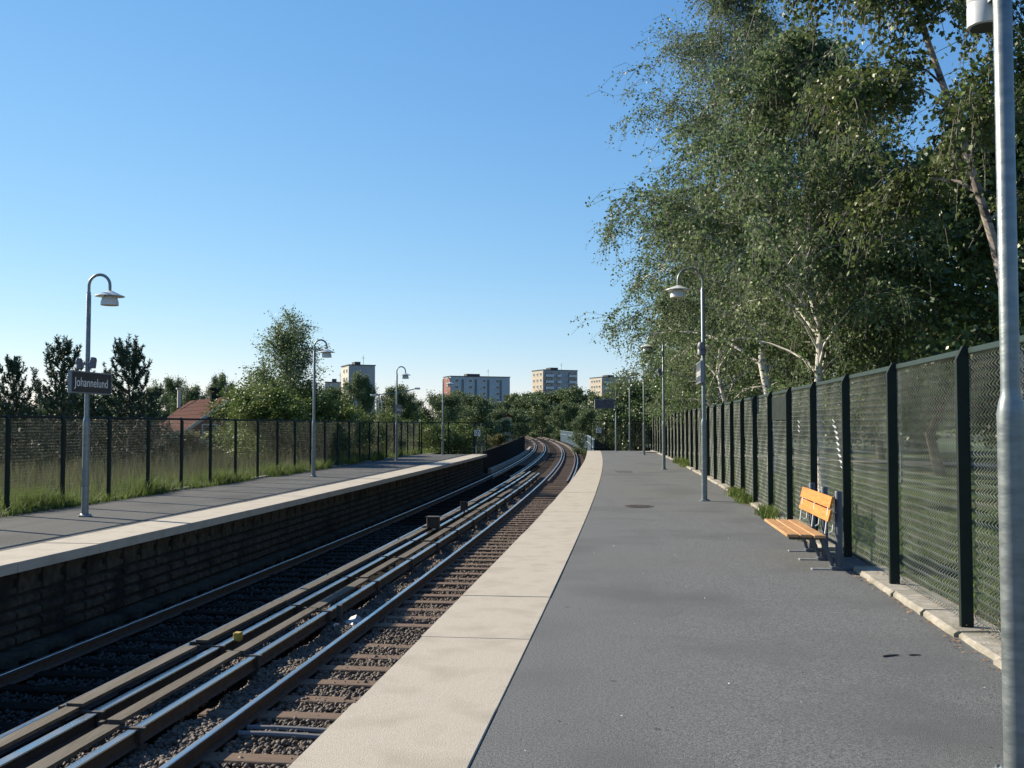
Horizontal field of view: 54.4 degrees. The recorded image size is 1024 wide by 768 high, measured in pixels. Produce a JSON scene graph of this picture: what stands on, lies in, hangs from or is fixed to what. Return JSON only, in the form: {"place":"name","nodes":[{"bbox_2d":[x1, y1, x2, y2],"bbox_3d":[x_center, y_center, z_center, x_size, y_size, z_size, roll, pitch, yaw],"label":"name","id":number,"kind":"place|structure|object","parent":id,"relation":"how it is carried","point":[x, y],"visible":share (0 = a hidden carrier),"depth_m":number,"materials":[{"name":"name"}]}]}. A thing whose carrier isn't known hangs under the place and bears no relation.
{"place":"outdoors","nodes":[
{"label":"outdoors","id":0,"kind":"place"},
{"bbox_2d":[0,439,427,499],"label":"straw grass","id":1,"kind":"structure","parent":0,"point":[187,463],"depth_m":33.40,"materials":[{"name":"plant"}]},
{"bbox_2d":[0,436,585,767],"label":"track bed","id":2,"kind":"object","parent":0,"point":[240,684],"visible":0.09,"depth_m":13.86,"materials":[{"name":"gravel"}]},
{"bbox_2d":[0,524,419,734],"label":"ballast","id":3,"kind":"structure","parent":2,"relation":"on","point":[9,697],"depth_m":13.71,"materials":[{"name":"gravel"}]},
{"bbox_2d":[54,585,370,767],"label":"ballast","id":4,"kind":"structure","parent":2,"relation":"on","point":[161,705],"depth_m":11.02,"materials":[{"name":"gravel"}]},
{"bbox_2d":[0,454,487,668],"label":"platform","id":5,"kind":"structure","parent":2,"relation":"on","point":[68,576],"depth_m":18.56,"materials":[{"name":"concrete"}]},
{"bbox_2d":[78,273,124,516],"bbox_3d":[-7.907,0.198,19.267,0.811,4.699,0.556,-1,-3,27],"label":"platform lamp","id":6,"kind":"object","parent":5,"relation":"on","point":[109,297],"visible":1,"depth_m":19.19,"materials":[{"name":"metal"}]},
{"bbox_2d":[68,370,111,394],"bbox_3d":[-8.135,-0.019,19.218,0.070,0.422,1.470,0,-2,6],"label":"station sign","id":7,"kind":"object","parent":6,"relation":"attached to","point":[83,382],"visible":1,"depth_m":19.13,"materials":[{"name":"grey metal"}]},
{"bbox_2d":[0,453,417,515],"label":"kerb","id":8,"kind":"structure","parent":5,"relation":"on","point":[264,476],"depth_m":30.72,"materials":[{"name":"concrete"}]},
{"bbox_2d":[0,414,419,512],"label":"wire fence","id":9,"kind":"object","parent":8,"relation":"on","point":[8,455],"visible":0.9,"depth_m":27.25,"materials":[{"name":"metal"}]},
{"bbox_2d":[310,339,334,476],"bbox_3d":[-6.473,0.812,33.966,0.838,4.699,0.556,0,-2,6],"label":"platform lamp","id":10,"kind":"object","parent":5,"relation":"on","point":[326,352],"visible":1,"depth_m":33.94,"materials":[{"name":"metal"}]},
{"bbox_2d":[394,366,409,460],"bbox_3d":[-5.442,1.458,49.456,0.838,4.699,0.556,0,-2,5],"label":"platform lamp","id":11,"kind":"object","parent":5,"relation":"on","point":[405,375],"visible":1,"depth_m":49.41,"materials":[{"name":"metal"}]},
{"bbox_2d":[441,376,453,454],"bbox_3d":[-3.845,1.886,59.705,0.812,4.699,0.555,1,-2,-15],"label":"platform lamp","id":12,"kind":"object","parent":5,"relation":"on","point":[450,383],"visible":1,"depth_m":59.73,"materials":[{"name":"metal"}]},
{"bbox_2d":[111,599,387,767],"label":"ballast","id":13,"kind":"structure","parent":2,"relation":"on","point":[175,740],"depth_m":10.81,"materials":[{"name":"gravel"}]},
{"bbox_2d":[0,436,549,757],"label":"railway track","id":14,"kind":"structure","parent":2,"relation":"on","point":[533,460],"depth_m":15.83,"materials":[{"name":"metal"}]},
{"bbox_2d":[0,471,530,767],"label":"conductor rail","id":15,"kind":"object","parent":14,"relation":"on","point":[61,736],"visible":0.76,"depth_m":11.59,"materials":[{"name":"metal"}]},
{"bbox_2d":[200,613,440,767],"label":"ballast","id":16,"kind":"structure","parent":2,"relation":"on","point":[396,636],"depth_m":11.15,"materials":[{"name":"gravel"}]},
{"bbox_2d":[238,730,320,739],"bbox_3d":[-1.680,3.386,9.540,1.954,0.060,0.098,0,-2,7],"label":"cable duct","id":17,"kind":"object","parent":16,"relation":"on","point":[278,734],"visible":0.39,"depth_m":9.60,"materials":[{"name":"grey"}]},
{"bbox_2d":[247,725,326,733],"bbox_3d":[-1.654,3.405,9.759,1.954,0.060,0.098,0,-2,7],"label":"cable duct","id":18,"kind":"object","parent":16,"relation":"on","point":[303,729],"visible":0.39,"depth_m":9.82,"materials":[{"name":"grey"}]},
{"bbox_2d":[159,435,583,767],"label":"railway track","id":19,"kind":"structure","parent":2,"relation":"on","point":[551,483],"depth_m":13.59,"materials":[{"name":"wood"}]},
{"bbox_2d":[27,473,539,767],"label":"conductor rail","id":20,"kind":"object","parent":19,"relation":"on","point":[129,741],"visible":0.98,"depth_m":11.40,"materials":[{"name":"metal"}]},
{"bbox_2d":[372,498,520,600],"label":"ballast","id":21,"kind":"structure","parent":2,"relation":"on","point":[388,592],"depth_m":21.73,"materials":[{"name":"gravel"}]},
{"bbox_2d":[421,422,475,453],"bbox_3d":[-3.947,3.351,61.944,3.431,1.970,0.085,0,-2,0],"label":"wire fence","id":22,"kind":"object","parent":2,"relation":"on","point":[447,434],"visible":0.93,"depth_m":61.96,"materials":[{"name":"metal"}]},
{"bbox_2d":[392,500,551,616],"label":"ballast","id":23,"kind":"structure","parent":2,"relation":"on","point":[420,612],"depth_m":19.76,"materials":[{"name":"stone"}]},
{"bbox_2d":[481,435,524,473],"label":"parapet wall","id":24,"kind":"structure","parent":2,"relation":"on","point":[501,453],"depth_m":75.23,"materials":[{"name":"grey concrete"}]},
{"bbox_2d":[488,446,530,474],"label":"cable trough","id":25,"kind":"object","parent":2,"relation":"on","point":[496,468],"visible":0.77,"depth_m":73.66,"materials":[{"name":"concrete"}]},
{"bbox_2d":[560,431,594,450],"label":"bridge parapet","id":26,"kind":"structure","parent":2,"relation":"on","point":[564,436],"depth_m":148.05,"materials":[{"name":"grey concrete"}]},
{"bbox_2d":[288,451,1003,767],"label":"platform","id":27,"kind":"structure","parent":2,"relation":"on","point":[507,659],"depth_m":7.32,"materials":[{"name":"concrete"}]},
{"bbox_2d":[594,390,616,450],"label":"departure display","id":28,"kind":"object","parent":27,"relation":"on","point":[601,404],"visible":0.88,"depth_m":68.09,"materials":[{"name":"metal"}]},
{"bbox_2d":[640,333,666,469],"bbox_3d":[5.620,0.679,39.544,1.053,5.429,0.606,0,-2,6],"label":"platform lamp","id":29,"kind":"object","parent":27,"relation":"on","point":[645,346],"visible":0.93,"depth_m":39.46,"materials":[{"name":"metal"}]},
{"bbox_2d":[665,267,709,500],"bbox_3d":[4.063,-0.010,23.026,1.053,5.429,0.606,1,-2,-14],"label":"platform lamp","id":30,"kind":"object","parent":27,"relation":"on","point":[677,291],"visible":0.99,"depth_m":23.04,"materials":[{"name":"metal"}]},
{"bbox_2d":[732,491,756,504],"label":"weed","id":31,"kind":"object","parent":27,"relation":"on","point":[745,498],"visible":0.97,"depth_m":22.34,"materials":[{"name":"green plant"}]},
{"bbox_2d":[753,501,785,519],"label":"weed","id":32,"kind":"object","parent":27,"relation":"on","point":[768,512],"visible":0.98,"depth_m":18.80,"materials":[{"name":"green plant"}]},
{"bbox_2d":[764,483,852,570],"bbox_3d":[3.815,1.814,12.939,0.782,0.955,2.040,0,-2,7],"label":"bench","id":33,"kind":"object","parent":27,"relation":"on","point":[794,529],"visible":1,"depth_m":12.46,"materials":[{"name":"brown wood"}]},
{"bbox_2d":[650,450,1001,669],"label":"kerb","id":34,"kind":"structure","parent":27,"relation":"on","point":[947,621],"depth_m":9.27,"materials":[{"name":"concrete"}]},
{"bbox_2d":[651,335,1023,639],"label":"wire fence","id":35,"kind":"object","parent":34,"relation":"on","point":[780,408],"visible":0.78,"depth_m":11.81,"materials":[{"name":"metal"}]},
{"bbox_2d":[993,0,1023,767],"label":"platform lamp","id":36,"kind":"object","parent":27,"relation":"on","point":[1010,434],"visible":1,"depth_m":4.96,"materials":[{"name":"metal"}]},
{"bbox_2d":[966,0,992,33],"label":"loudspeaker","id":37,"kind":"object","parent":36,"relation":"attached to","point":[979,13],"visible":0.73,"depth_m":5.19,"materials":[{"name":"paint"}]},
{"bbox_2d":[341,355,375,413],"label":"apartment block","id":38,"kind":"structure","parent":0,"point":[349,369],"depth_m":353.26,"materials":[{"name":"grey concrete"}]},
{"bbox_2d":[443,374,509,421],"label":"apartment block","id":39,"kind":"structure","parent":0,"point":[496,386],"depth_m":455.98,"materials":[{"name":"grey concrete"}]},
{"bbox_2d":[0,0,1023,417],"label":"sky","id":40,"kind":"structure","parent":0,"point":[415,177],"materials":[{"name":"blue"}]},
{"bbox_2d":[532,363,577,405],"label":"apartment block","id":41,"kind":"structure","parent":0,"point":[547,380],"depth_m":474.12,"materials":[{"name":"grey concrete"}]},
{"bbox_2d":[131,428,990,452],"bbox_3d":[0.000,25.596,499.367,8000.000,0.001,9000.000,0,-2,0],"label":"ground","id":42,"kind":"structure","parent":0,"point":[902,436],"depth_m":365.56,"materials":[{"name":"green plant"}]},
{"bbox_2d":[151,373,195,424],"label":"broadleaf tree","id":43,"kind":"object","parent":42,"relation":"on","point":[170,386],"visible":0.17,"depth_m":119.42,"materials":[{"name":"green plant"}]},
{"bbox_2d":[168,383,209,412],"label":"broadleaf tree","id":44,"kind":"object","parent":42,"relation":"on","point":[193,393],"visible":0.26,"depth_m":114.61,"materials":[{"name":"green plant"}]},
{"bbox_2d":[150,387,239,454],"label":"house","id":45,"kind":"structure","parent":42,"relation":"on","point":[193,409],"depth_m":62.84,"materials":[{"name":"brick"}]},
{"bbox_2d":[204,370,234,397],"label":"broadleaf tree","id":46,"kind":"object","parent":42,"relation":"on","point":[216,382],"visible":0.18,"depth_m":124.65,"materials":[{"name":"green plant"}]},
{"bbox_2d":[317,382,357,437],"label":"broadleaf tree","id":47,"kind":"object","parent":42,"relation":"on","point":[337,391],"visible":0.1,"depth_m":89.18,"materials":[{"name":"green plant"}]},
{"bbox_2d":[342,367,379,418],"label":"broadleaf tree","id":48,"kind":"object","parent":42,"relation":"on","point":[362,386],"visible":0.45,"depth_m":94.68,"materials":[{"name":"green plant"}]},
{"bbox_2d":[373,381,423,447],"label":"broadleaf tree","id":49,"kind":"object","parent":42,"relation":"on","point":[404,400],"visible":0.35,"depth_m":99.38,"materials":[{"name":"green plant"}]},
{"bbox_2d":[411,389,474,435],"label":"broadleaf tree","id":50,"kind":"object","parent":42,"relation":"on","point":[435,401],"visible":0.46,"depth_m":91.68,"materials":[{"name":"green plant"}]},
{"bbox_2d":[454,391,502,453],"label":"broadleaf tree","id":51,"kind":"object","parent":42,"relation":"on","point":[477,404],"visible":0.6,"depth_m":99.10,"materials":[{"name":"green plant"}]},
{"bbox_2d":[470,407,519,445],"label":"broadleaf tree","id":52,"kind":"object","parent":42,"relation":"on","point":[505,424],"visible":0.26,"depth_m":109.14,"materials":[{"name":"green plant"}]},
{"bbox_2d":[480,431,525,456],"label":"broadleaf tree","id":53,"kind":"object","parent":42,"relation":"on","point":[498,439],"visible":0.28,"depth_m":95.36,"materials":[{"name":"green plant"}]},
{"bbox_2d":[495,392,523,430],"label":"broadleaf tree","id":54,"kind":"object","parent":42,"relation":"on","point":[509,398],"visible":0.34,"depth_m":298.03,"materials":[{"name":"green plant"}]},
{"bbox_2d":[34,405,985,439],"bbox_3d":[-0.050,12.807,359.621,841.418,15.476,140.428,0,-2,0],"label":"woodland","id":55,"kind":"object","parent":42,"relation":"on","point":[946,433],"depth_m":339.04,"materials":[{"name":"green plant"}]},
{"bbox_2d":[508,408,534,439],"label":"broadleaf tree","id":56,"kind":"object","parent":42,"relation":"on","point":[518,416],"visible":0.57,"depth_m":218.85,"materials":[{"name":"green plant"}]},
{"bbox_2d":[509,388,544,433],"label":"broadleaf tree","id":57,"kind":"object","parent":42,"relation":"on","point":[521,400],"visible":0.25,"depth_m":288.54,"materials":[{"name":"green plant"}]},
{"bbox_2d":[526,395,559,438],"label":"broadleaf tree","id":58,"kind":"object","parent":42,"relation":"on","point":[539,407],"visible":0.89,"depth_m":248.50,"materials":[{"name":"green plant"}]},
{"bbox_2d":[527,388,577,436],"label":"broadleaf tree","id":59,"kind":"object","parent":42,"relation":"on","point":[552,397],"visible":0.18,"depth_m":279.41,"materials":[{"name":"green plant"}]},
{"bbox_2d":[545,400,580,440],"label":"broadleaf tree","id":60,"kind":"object","parent":42,"relation":"on","point":[567,412],"visible":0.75,"depth_m":198.77,"materials":[{"name":"green plant"}]},
{"bbox_2d":[549,383,595,433],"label":"broadleaf tree","id":61,"kind":"object","parent":42,"relation":"on","point":[575,394],"visible":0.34,"depth_m":257.67,"materials":[{"name":"green plant"}]},
{"bbox_2d":[566,406,601,454],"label":"broadleaf tree","id":62,"kind":"object","parent":42,"relation":"on","point":[582,422],"visible":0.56,"depth_m":104.35,"materials":[{"name":"green plant"}]},
{"bbox_2d":[590,410,625,450],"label":"broadleaf tree","id":63,"kind":"object","parent":42,"relation":"on","point":[602,439],"visible":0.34,"depth_m":79.54,"materials":[{"name":"green plant"}]},
{"bbox_2d":[590,371,631,402],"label":"apartment block","id":64,"kind":"structure","parent":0,"point":[596,383],"depth_m":523.79,"materials":[{"name":"grey concrete"}]},
{"bbox_2d":[642,451,996,466],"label":"path","id":65,"kind":"structure","parent":0,"point":[994,464],"depth_m":44.77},
{"bbox_2d":[646,439,1000,628],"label":"lawn","id":66,"kind":"structure","parent":0,"point":[973,496],"depth_m":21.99,"materials":[{"name":"green plant"}]},
{"bbox_2d":[606,421,648,449],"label":"wire fence","id":67,"kind":"object","parent":66,"relation":"on","point":[628,432],"visible":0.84,"depth_m":70.63,"materials":[{"name":"metal"}]},
{"bbox_2d":[596,376,665,450],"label":"bush","id":68,"kind":"object","parent":66,"relation":"on","point":[623,413],"visible":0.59,"depth_m":76.68,"materials":[{"name":"green plant"}]},
{"bbox_2d":[633,367,720,448],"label":"bush","id":69,"kind":"object","parent":66,"relation":"on","point":[647,417],"visible":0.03,"depth_m":74.06,"materials":[{"name":"green plant"}]},
{"bbox_2d":[627,307,735,449],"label":"birch tree","id":70,"kind":"object","parent":66,"relation":"on","point":[652,382],"visible":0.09,"depth_m":64.53,"materials":[{"name":"green plant"}]},
{"bbox_2d":[625,261,778,455],"bbox_3d":[10.074,-1.435,53.347,8.821,10.637,7.829,0,-2,0],"label":"birch tree","id":71,"kind":"object","parent":66,"relation":"on","point":[695,386],"visible":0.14,"depth_m":52.80,"materials":[{"name":"green plant"}]},
{"bbox_2d":[589,190,827,460],"bbox_3d":[9.192,-2.545,42.657,9.477,12.002,9.590,-2,-3,43],"label":"birch tree","id":72,"kind":"object","parent":66,"relation":"on","point":[747,392],"visible":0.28,"depth_m":42.57,"materials":[{"name":"green plant"}]},
{"bbox_2d":[568,0,925,473],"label":"birch tree","id":73,"kind":"object","parent":66,"relation":"on","point":[705,48],"visible":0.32,"depth_m":34.34,"materials":[{"name":"green plant"}]},
{"bbox_2d":[695,294,829,452],"bbox_3d":[16.190,-1.336,61.888,10.158,11.377,10.151,0,-2,1],"label":"broadleaf tree","id":74,"kind":"object","parent":66,"relation":"on","point":[752,383],"visible":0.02,"depth_m":61.64,"materials":[{"name":"green plant"}]},
{"bbox_2d":[699,375,830,449],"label":"bush","id":75,"kind":"object","parent":66,"relation":"on","point":[765,426],"visible":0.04,"depth_m":67.69,"materials":[{"name":"green plant"}]},
{"bbox_2d":[585,3,977,491],"bbox_3d":[6.247,-3.327,23.493,8.070,12.031,8.559,1,-3,-23],"label":"birch tree","id":76,"kind":"object","parent":66,"relation":"on","point":[845,178],"visible":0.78,"depth_m":23.32,"materials":[{"name":"green plant"}]},
{"bbox_2d":[700,236,920,435],"bbox_3d":[13.694,-2.087,44.967,9.946,11.468,9.447,-1,-3,22],"label":"broadleaf tree","id":77,"kind":"object","parent":66,"relation":"on","point":[799,378],"depth_m":44.92,"materials":[{"name":"green plant"}]},
{"bbox_2d":[720,182,927,440],"bbox_3d":[8.516,-1.546,27.631,5.398,8.815,4.851,0,-2,11],"label":"birch tree","id":78,"kind":"object","parent":66,"relation":"on","point":[825,376],"visible":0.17,"depth_m":27.43,"materials":[{"name":"green plant"}]},
{"bbox_2d":[758,226,970,458],"bbox_3d":[17.665,-2.762,50.612,10.608,13.216,10.565,-1,-2,14],"label":"broadleaf tree","id":79,"kind":"object","parent":66,"relation":"on","point":[885,376],"visible":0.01,"depth_m":49.90,"materials":[{"name":"green plant"}]},
{"bbox_2d":[741,0,1023,399],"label":"birch tree","id":80,"kind":"object","parent":66,"relation":"on","point":[846,97],"visible":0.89,"depth_m":14.12,"materials":[{"name":"green plant"}]},
{"bbox_2d":[823,354,954,452],"bbox_3d":[22.144,0.738,58.692,8.147,8.340,9.110,2,-3,-35],"label":"bush","id":81,"kind":"object","parent":66,"relation":"on","point":[905,439],"visible":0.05,"depth_m":58.29,"materials":[{"name":"green plant"}]},
{"bbox_2d":[804,117,1022,474],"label":"broadleaf tree","id":82,"kind":"object","parent":66,"relation":"on","point":[938,254],"visible":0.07,"depth_m":33.55,"materials":[{"name":"green plant"}]},
{"bbox_2d":[847,73,1023,455],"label":"broadleaf tree","id":83,"kind":"object","parent":66,"relation":"on","point":[948,312],"visible":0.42,"depth_m":21.45,"materials":[{"name":"green plant"}]},
{"bbox_2d":[893,31,1023,387],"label":"broadleaf tree","id":84,"kind":"object","parent":66,"relation":"on","point":[985,333],"visible":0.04,"depth_m":26.23,"materials":[{"name":"green plant"}]},
{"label":"meadow","id":85,"kind":"structure","parent":0,"visible":0},
{"bbox_2d":[0,354,55,478],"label":"pine tree","id":86,"kind":"object","parent":85,"relation":"on","point":[13,369],"visible":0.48,"depth_m":40.88,"materials":[{"name":"green plant"}]},
{"bbox_2d":[0,405,104,468],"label":"bush","id":87,"kind":"object","parent":85,"relation":"on","point":[23,421],"visible":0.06,"depth_m":48.87,"materials":[{"name":"green plant"}]},
{"bbox_2d":[3,334,127,478],"bbox_3d":[-18.024,1.660,40.300,4.334,7.348,4.746,-2,-3,37],"label":"pine tree","id":88,"kind":"object","parent":85,"relation":"on","point":[49,403],"visible":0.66,"depth_m":39.66,"materials":[{"name":"green plant"}]},
{"bbox_2d":[1,391,198,463],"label":"bush","id":89,"kind":"object","parent":85,"relation":"on","point":[99,409],"visible":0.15,"depth_m":51.02,"materials":[{"name":"green plant"}]},
{"bbox_2d":[67,390,176,459],"bbox_3d":[-21.983,3.187,55.409,7.102,5.979,7.106,1,-2,-14],"label":"bush","id":90,"kind":"object","parent":85,"relation":"on","point":[159,401],"visible":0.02,"depth_m":55.72,"materials":[{"name":"green plant"}]},
{"bbox_2d":[66,332,192,472],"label":"pine tree","id":91,"kind":"object","parent":85,"relation":"on","point":[127,360],"visible":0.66,"depth_m":42.33,"materials":[{"name":"green plant"}]},
{"bbox_2d":[159,427,213,460],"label":"shrub","id":92,"kind":"object","parent":85,"relation":"on","point":[190,439],"visible":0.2,"depth_m":55.64,"materials":[{"name":"green plant"}]},
{"bbox_2d":[0,447,433,517],"bbox_3d":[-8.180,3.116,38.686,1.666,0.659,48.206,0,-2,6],"label":"grass","id":93,"kind":"structure","parent":85,"relation":"on","point":[271,468],"depth_m":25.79,"materials":[{"name":"green plant"}]},
{"bbox_2d":[199,384,284,455],"bbox_3d":[-12.956,1.900,52.049,4.928,4.742,6.540,-2,-3,41],"label":"shrub","id":94,"kind":"object","parent":85,"relation":"on","point":[217,410],"visible":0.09,"depth_m":51.13,"materials":[{"name":"green plant"}]},
{"bbox_2d":[214,382,309,463],"bbox_3d":[-11.441,1.850,46.217,4.348,4.184,5.770,1,-3,-26],"label":"shrub","id":95,"kind":"object","parent":85,"relation":"on","point":[246,396],"visible":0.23,"depth_m":45.06,"materials":[{"name":"green plant"}]},
{"bbox_2d":[200,359,330,455],"bbox_3d":[-12.836,1.951,54.369,7.737,6.642,7.134,2,-3,-42],"label":"shrub","id":96,"kind":"object","parent":85,"relation":"on","point":[246,385],"visible":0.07,"depth_m":53.86,"materials":[{"name":"green plant"}]},
{"bbox_2d":[224,382,340,461],"bbox_3d":[-10.629,2.092,45.186,5.172,4.815,5.609,1,-3,-19],"label":"shrub","id":97,"kind":"object","parent":85,"relation":"on","point":[283,405],"visible":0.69,"depth_m":44.22,"materials":[{"name":"green plant"}]},
{"bbox_2d":[241,303,333,453],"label":"birch tree","id":98,"kind":"object","parent":85,"relation":"on","point":[289,348],"visible":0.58,"depth_m":49.66,"materials":[{"name":"green plant"}]},
{"bbox_2d":[278,375,372,456],"bbox_3d":[-9.903,1.860,48.670,5.118,4.782,5.871,2,-3,-38],"label":"shrub","id":99,"kind":"object","parent":85,"relation":"on","point":[325,409],"visible":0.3,"depth_m":48.39,"materials":[{"name":"green plant"}]},
{"bbox_2d":[316,393,368,455],"bbox_3d":[-9.321,2.283,53.127,3.913,3.766,5.193,0,-2,7],"label":"shrub","id":100,"kind":"object","parent":85,"relation":"on","point":[343,416],"visible":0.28,"depth_m":52.43,"materials":[{"name":"green plant"}]},
{"bbox_2d":[336,402,389,451],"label":"shrub","id":101,"kind":"object","parent":85,"relation":"on","point":[366,416],"visible":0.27,"depth_m":57.70,"materials":[{"name":"green plant"}]},
{"bbox_2d":[370,406,414,449],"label":"shrub","id":102,"kind":"object","parent":85,"relation":"on","point":[389,416],"visible":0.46,"depth_m":63.71,"materials":[{"name":"green plant"}]},
{"bbox_2d":[406,414,472,453],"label":"shrub","id":103,"kind":"object","parent":85,"relation":"on","point":[427,435],"visible":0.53,"depth_m":71.59,"materials":[{"name":"green plant"}]},
{"bbox_2d":[423,417,492,453],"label":"shrub","id":104,"kind":"object","parent":85,"relation":"on","point":[464,446],"visible":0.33,"depth_m":73.48,"materials":[{"name":"green plant"}]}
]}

